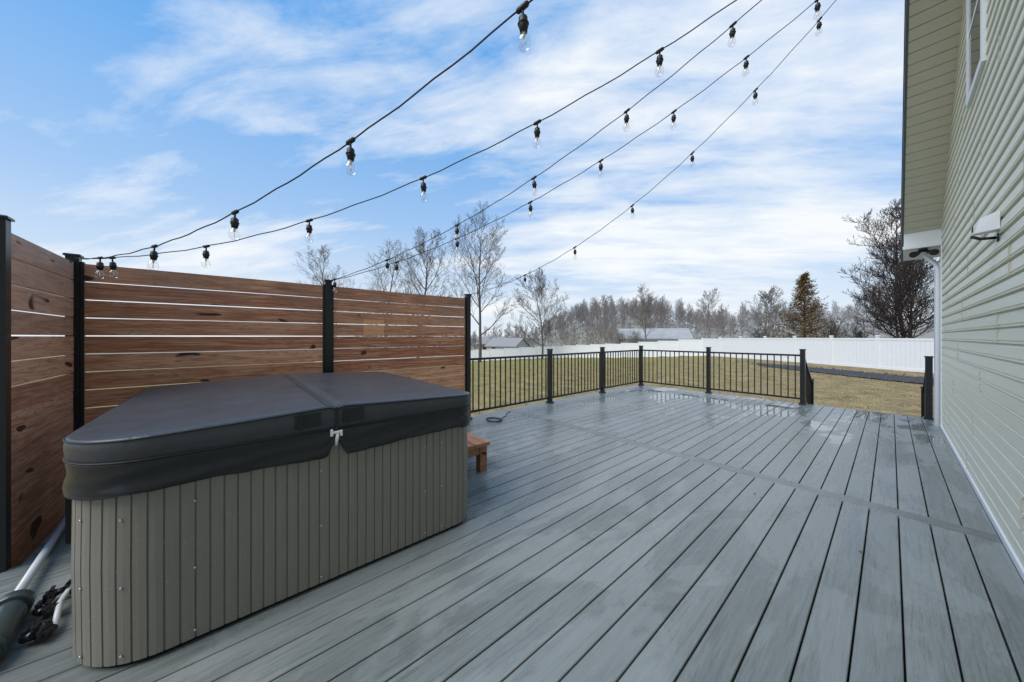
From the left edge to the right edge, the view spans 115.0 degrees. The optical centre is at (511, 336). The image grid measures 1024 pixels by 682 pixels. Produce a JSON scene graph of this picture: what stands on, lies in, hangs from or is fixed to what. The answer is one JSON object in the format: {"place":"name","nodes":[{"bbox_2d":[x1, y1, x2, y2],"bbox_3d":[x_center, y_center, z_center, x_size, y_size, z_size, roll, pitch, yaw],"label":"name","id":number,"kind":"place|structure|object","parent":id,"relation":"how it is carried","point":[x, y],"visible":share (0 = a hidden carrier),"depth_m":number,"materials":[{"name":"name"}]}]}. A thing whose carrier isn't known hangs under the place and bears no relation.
{"place":"outdoors","nodes":[
{"label":"outdoors","id":0,"kind":"place"},
{"bbox_2d":[0,0,939,337],"label":"sky","id":1,"kind":"structure","parent":0,"point":[127,126],"materials":[{"name":"blue"}]},
{"bbox_2d":[11,317,933,416],"bbox_3d":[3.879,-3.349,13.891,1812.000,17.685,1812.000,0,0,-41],"label":"ground","id":2,"kind":"structure","parent":0,"point":[822,385],"depth_m":15.63,"materials":[{"name":"green plant"}]},
{"bbox_2d":[293,245,360,323],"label":"bare tree","id":3,"kind":"object","parent":2,"relation":"on","point":[319,261],"visible":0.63,"depth_m":59.03,"materials":[{"name":"grey plant"}]},
{"bbox_2d":[362,240,424,347],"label":"bare tree","id":4,"kind":"object","parent":2,"relation":"on","point":[392,273],"visible":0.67,"depth_m":60.41,"materials":[{"name":"grey plant"}]},
{"bbox_2d":[394,226,451,357],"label":"bare tree","id":5,"kind":"object","parent":2,"relation":"on","point":[429,252],"visible":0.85,"depth_m":52.95,"materials":[{"name":"grey plant"}]},
{"bbox_2d":[437,201,520,361],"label":"bare tree","id":6,"kind":"object","parent":2,"relation":"on","point":[479,282],"visible":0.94,"depth_m":44.63,"materials":[{"name":"grey plant"}]},
{"bbox_2d":[487,340,528,349],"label":"walls","id":7,"kind":"structure","parent":2,"relation":"on","point":[522,343],"depth_m":78.64,"materials":[{"name":"grey"}]},
{"bbox_2d":[484,338,530,346],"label":"roof","id":8,"kind":"structure","parent":7,"relation":"on","point":[503,342],"depth_m":79.01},
{"bbox_2d":[0,385,1023,681],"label":"deck","id":9,"kind":"structure","parent":2,"relation":"on","point":[638,533],"depth_m":1.82,"materials":[{"name":"grey wood"}]},
{"bbox_2d":[0,589,36,659],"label":"drain hose","id":10,"kind":"object","parent":9,"relation":"on","point":[16,606],"visible":1,"depth_m":1.46,"materials":[{"name":"grey plastic"}]},
{"bbox_2d":[14,516,70,626],"bbox_3d":[-2.693,1.285,1.984,1.662,0.052,0.234,0,0,45],"label":"pvc pipe","id":11,"kind":"object","parent":9,"relation":"on","point":[30,574],"visible":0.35,"depth_m":1.77,"materials":[{"name":"white plastic"}]},
{"bbox_2d":[18,579,70,643],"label":"valve fittings","id":12,"kind":"object","parent":9,"relation":"on","point":[40,631],"visible":0.91,"depth_m":1.46,"materials":[{"name":"black plastic"}]},
{"bbox_2d":[0,214,471,572],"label":"wooden privacy fence","id":13,"kind":"object","parent":9,"relation":"on","point":[40,419],"visible":0.64,"depth_m":2.94,"materials":[{"name":"brown wood"}]},
{"bbox_2d":[470,0,835,294],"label":"string lights","id":14,"kind":"object","parent":13,"relation":"attached to","point":[818,27],"visible":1,"depth_m":3.86,"materials":[{"name":"plastic"}]},
{"bbox_2d":[62,372,470,667],"bbox_3d":[-1.628,0.848,2.489,1.968,0.963,2.027,0,0,-41],"label":"hot tub","id":15,"kind":"object","parent":9,"relation":"on","point":[195,511],"visible":1,"depth_m":1.56,"materials":[{"name":"plastic"}]},
{"bbox_2d":[467,433,489,471],"bbox_3d":[-0.713,1.185,3.410,0.526,0.290,0.900,0,0,-41],"label":"wooden step","id":16,"kind":"object","parent":9,"relation":"on","point":[476,446],"visible":0.22,"depth_m":3.21,"materials":[{"name":"brown wood"}]},
{"bbox_2d":[486,411,509,422],"bbox_3d":[-0.236,1.314,5.427,0.286,0.024,0.819,0,0,10],"label":"electric cable","id":17,"kind":"object","parent":9,"relation":"on","point":[488,418],"visible":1,"depth_m":5.21,"materials":[{"name":"black rubber"}]},
{"bbox_2d":[471,346,933,419],"bbox_3d":[3.465,1.116,7.123,8.312,1.748,3.811,0,0,1],"label":"deck railing","id":18,"kind":"object","parent":9,"relation":"on","point":[806,389],"visible":0.93,"depth_m":6.79,"materials":[{"name":"black metal"}]},
{"bbox_2d":[509,267,568,358],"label":"bare tree","id":19,"kind":"object","parent":2,"relation":"on","point":[541,292],"visible":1,"depth_m":47.03,"materials":[{"name":"grey plant"}]},
{"bbox_2d":[583,295,620,343],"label":"bare tree","id":20,"kind":"object","parent":2,"relation":"on","point":[604,310],"visible":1,"depth_m":75.13,"materials":[{"name":"grey plant"}]},
{"bbox_2d":[334,291,898,349],"bbox_3d":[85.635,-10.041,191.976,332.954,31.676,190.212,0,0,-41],"label":"distant forest","id":21,"kind":"object","parent":2,"relation":"on","point":[580,311],"visible":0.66,"depth_m":144.34,"materials":[{"name":"grey plant"}]},
{"bbox_2d":[612,329,626,343],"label":"bare shrub","id":22,"kind":"object","parent":2,"relation":"on","point":[616,338],"visible":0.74,"depth_m":66.60,"materials":[{"name":"grey plant"}]},
{"bbox_2d":[319,335,933,372],"bbox_3d":[4.784,2.522,34.646,76.487,5.209,25.046,0,0,44],"label":"white vinyl fence","id":23,"kind":"object","parent":2,"relation":"on","point":[900,354],"visible":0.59,"depth_m":24.82,"materials":[{"name":"white plastic"}]},
{"bbox_2d":[624,329,643,342],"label":"bare shrub","id":24,"kind":"object","parent":2,"relation":"on","point":[635,339],"visible":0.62,"depth_m":58.24,"materials":[{"name":"grey plant"}]},
{"bbox_2d":[626,284,666,341],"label":"bare tree","id":25,"kind":"object","parent":2,"relation":"on","point":[643,303],"visible":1,"depth_m":69.10,"materials":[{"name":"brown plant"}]},
{"bbox_2d":[618,328,693,342],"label":"barn","id":26,"kind":"structure","parent":2,"relation":"on","point":[665,334],"depth_m":76.30,"materials":[{"name":"grey metal"}]},
{"bbox_2d":[693,287,727,337],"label":"bare tree","id":27,"kind":"object","parent":2,"relation":"on","point":[710,307],"visible":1,"depth_m":74.76,"materials":[{"name":"grey plant"}]},
{"bbox_2d":[750,326,771,337],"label":"bare shrub","id":28,"kind":"object","parent":2,"relation":"on","point":[761,333],"visible":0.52,"depth_m":53.59,"materials":[{"name":"grey plant"}]},
{"bbox_2d":[742,288,791,335],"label":"bare tree","id":29,"kind":"object","parent":2,"relation":"on","point":[760,311],"visible":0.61,"depth_m":69.86,"materials":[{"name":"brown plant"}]},
{"bbox_2d":[752,286,794,337],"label":"bare tree","id":30,"kind":"object","parent":2,"relation":"on","point":[775,310],"visible":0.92,"depth_m":49.07,"materials":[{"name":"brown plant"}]},
{"bbox_2d":[763,271,842,337],"bbox_3d":[35.565,-2.940,39.971,7.978,10.292,7.110,0,0,-5],"label":"evergreen tree","id":31,"kind":"object","parent":2,"relation":"on","point":[803,282],"visible":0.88,"depth_m":39.68,"materials":[{"name":"green plant"}]},
{"bbox_2d":[727,361,933,384],"bbox_3d":[17.932,1.873,16.631,3.808,0.133,19.965,0,0,-11],"label":"gravel bed","id":32,"kind":"object","parent":2,"relation":"on","point":[885,376],"visible":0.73,"depth_m":16.57,"materials":[{"name":"grey gravel"}]},
{"bbox_2d":[818,316,851,337],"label":"bare shrub","id":33,"kind":"object","parent":2,"relation":"on","point":[837,331],"visible":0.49,"depth_m":41.24,"materials":[{"name":"grey plant"}]},
{"bbox_2d":[842,317,874,337],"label":"bare shrub","id":34,"kind":"object","parent":2,"relation":"on","point":[861,334],"visible":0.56,"depth_m":40.95,"materials":[{"name":"grey plant"}]},
{"bbox_2d":[839,198,939,337],"bbox_3d":[42.085,-6.426,35.585,9.780,17.136,10.724,0,0,-10],"label":"bare tree","id":35,"kind":"object","parent":2,"relation":"on","point":[899,287],"visible":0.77,"depth_m":35.30,"materials":[{"name":"brown plant"}]},
{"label":"walls","id":36,"kind":"object","parent":2,"relation":"on","visible":0},
{"bbox_2d":[903,229,1023,580],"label":"white trim","id":37,"kind":"structure","parent":36,"relation":"attached to","point":[929,240],"depth_m":4.76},
{"bbox_2d":[909,248,938,257],"bbox_3d":[6.187,-1.261,4.901,0.248,0.139,0.283,0,0,-41],"label":"flood light","id":38,"kind":"object","parent":37,"relation":"attached to","point":[926,250],"visible":1,"depth_m":4.88,"materials":[{"name":"black plastic"}]},
{"bbox_2d":[921,253,939,426],"bbox_3d":[6.389,0.335,4.954,0.130,3.287,0.234,0,0,4],"label":"downspout","id":39,"kind":"object","parent":37,"relation":"attached to","point":[932,261],"visible":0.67,"depth_m":4.86,"materials":[{"name":"white plastic"}]},
{"bbox_2d":[941,0,1023,581],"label":"gable siding","id":40,"kind":"object","parent":36,"relation":"attached to","point":[983,380],"visible":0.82,"depth_m":2.43,"materials":[{"name":"plastic"}]},
{"bbox_2d":[73,0,532,276],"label":"string lights","id":41,"kind":"object","parent":40,"relation":"attached to","point":[523,23],"visible":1,"depth_m":1.60,"materials":[{"name":"plastic"}]},
{"bbox_2d":[81,0,736,275],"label":"string lights","id":42,"kind":"object","parent":40,"relation":"attached to","point":[309,229],"visible":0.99,"depth_m":2.29,"materials":[{"name":"plastic"}]},
{"bbox_2d":[332,0,761,288],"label":"string lights","id":43,"kind":"object","parent":40,"relation":"attached to","point":[731,35],"visible":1,"depth_m":2.92,"materials":[{"name":"plastic"}]},
{"bbox_2d":[332,0,820,280],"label":"string lights","id":44,"kind":"object","parent":40,"relation":"attached to","point":[746,62],"visible":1,"depth_m":3.24,"materials":[{"name":"plastic"}]},
{"bbox_2d":[903,0,963,246],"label":"rake soffit","id":45,"kind":"structure","parent":40,"relation":"attached to","point":[934,36],"depth_m":3.96,"materials":[{"name":"beige plastic"}]},
{"bbox_2d":[900,0,908,261],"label":"rake fascia","id":46,"kind":"structure","parent":45,"relation":"attached to","point":[906,36],"depth_m":4.15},
{"bbox_2d":[966,0,987,107],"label":"window frame","id":47,"kind":"object","parent":40,"relation":"attached to","point":[970,94],"visible":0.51,"depth_m":2.70,"materials":[{"name":"white plastic"}]},
{"bbox_2d":[969,0,979,90],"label":"window glass","id":48,"kind":"object","parent":47,"relation":"in","point":[974,47],"visible":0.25,"depth_m":2.84,"materials":[{"name":"glass"}]},
{"bbox_2d":[970,210,999,241],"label":"exterior wall vent","id":49,"kind":"structure","parent":40,"relation":"attached to","point":[989,223],"depth_m":2.24,"materials":[{"name":"white plastic"}]},
{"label":"walls","id":50,"kind":"object","parent":2,"relation":"on","visible":0},
{"bbox_2d":[475,336,508,343],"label":"roof","id":51,"kind":"structure","parent":50,"relation":"on","point":[485,339],"depth_m":99.09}
]}

